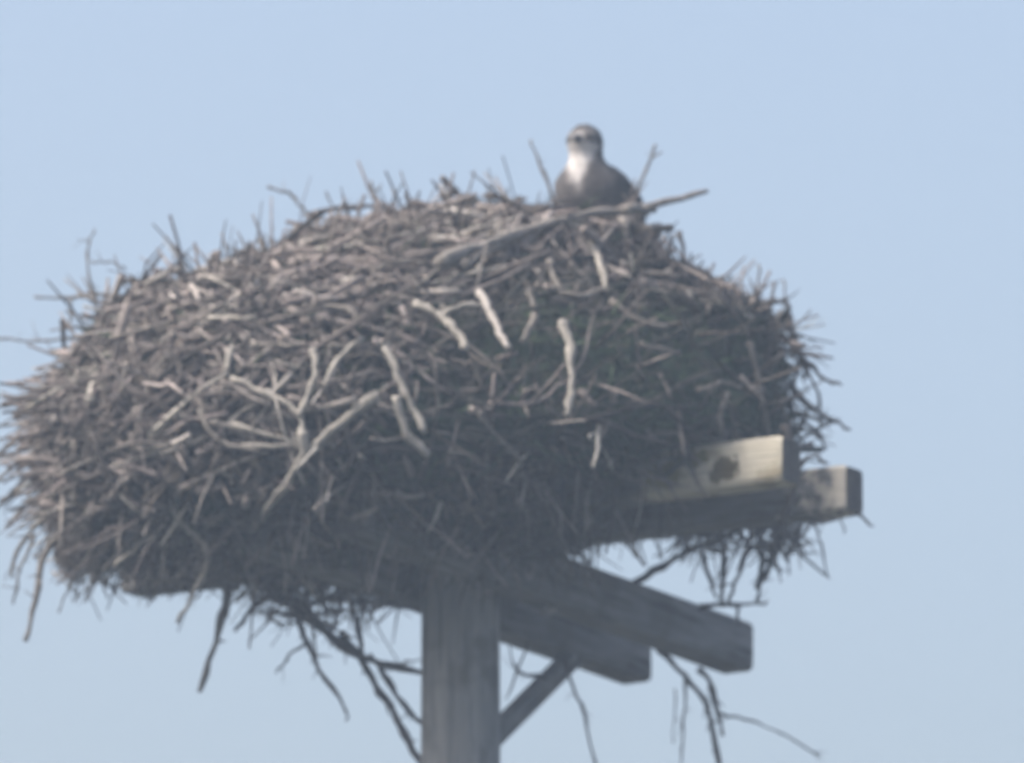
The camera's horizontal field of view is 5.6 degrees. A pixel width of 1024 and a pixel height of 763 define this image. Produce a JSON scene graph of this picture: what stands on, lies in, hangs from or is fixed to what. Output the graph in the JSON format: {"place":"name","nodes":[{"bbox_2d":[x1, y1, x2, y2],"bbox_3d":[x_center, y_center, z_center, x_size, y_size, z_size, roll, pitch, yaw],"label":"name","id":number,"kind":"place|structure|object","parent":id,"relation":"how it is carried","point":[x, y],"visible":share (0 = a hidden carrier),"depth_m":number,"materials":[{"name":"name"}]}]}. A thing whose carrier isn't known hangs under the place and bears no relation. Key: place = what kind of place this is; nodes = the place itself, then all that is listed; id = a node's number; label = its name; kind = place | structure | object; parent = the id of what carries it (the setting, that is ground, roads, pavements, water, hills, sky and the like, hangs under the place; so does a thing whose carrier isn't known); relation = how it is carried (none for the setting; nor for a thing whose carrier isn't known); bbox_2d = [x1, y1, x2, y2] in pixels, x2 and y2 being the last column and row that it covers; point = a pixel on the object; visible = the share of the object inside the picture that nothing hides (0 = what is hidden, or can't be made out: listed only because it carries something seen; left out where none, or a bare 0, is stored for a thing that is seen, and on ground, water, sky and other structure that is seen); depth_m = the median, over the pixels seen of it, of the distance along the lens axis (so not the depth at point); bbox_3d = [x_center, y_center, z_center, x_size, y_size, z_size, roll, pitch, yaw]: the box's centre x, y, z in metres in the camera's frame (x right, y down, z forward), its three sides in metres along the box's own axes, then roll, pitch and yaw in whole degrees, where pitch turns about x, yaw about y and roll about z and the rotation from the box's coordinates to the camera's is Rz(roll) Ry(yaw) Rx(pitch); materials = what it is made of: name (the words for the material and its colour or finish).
{"place":"outdoors","nodes":[
{"label":"outdoors","id":0,"kind":"place"},
{"bbox_2d":[0,0,1023,762],"label":"sky","id":1,"kind":"structure","parent":0,"point":[868,155],"materials":[{"name":"blue"}]},
{"label":"ground","id":2,"kind":"structure","parent":0,"visible":0},
{"bbox_2d":[53,436,862,762],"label":"utility pole","id":3,"kind":"object","parent":2,"relation":"on","point":[619,628],"visible":0.62,"depth_m":25.29,"materials":[{"name":"grey wood"}]},
{"bbox_2d":[0,139,873,762],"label":"nest","id":4,"kind":"object","parent":3,"relation":"on","point":[504,367],"visible":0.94,"depth_m":24.87,"materials":[{"name":"brown wood"}]},
{"bbox_2d":[554,124,645,224],"bbox_3d":[0.238,-0.414,25.724,0.191,0.378,0.473,-5,-12,21],"label":"osprey","id":5,"kind":"object","parent":4,"relation":"on","point":[589,172],"visible":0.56,"depth_m":25.56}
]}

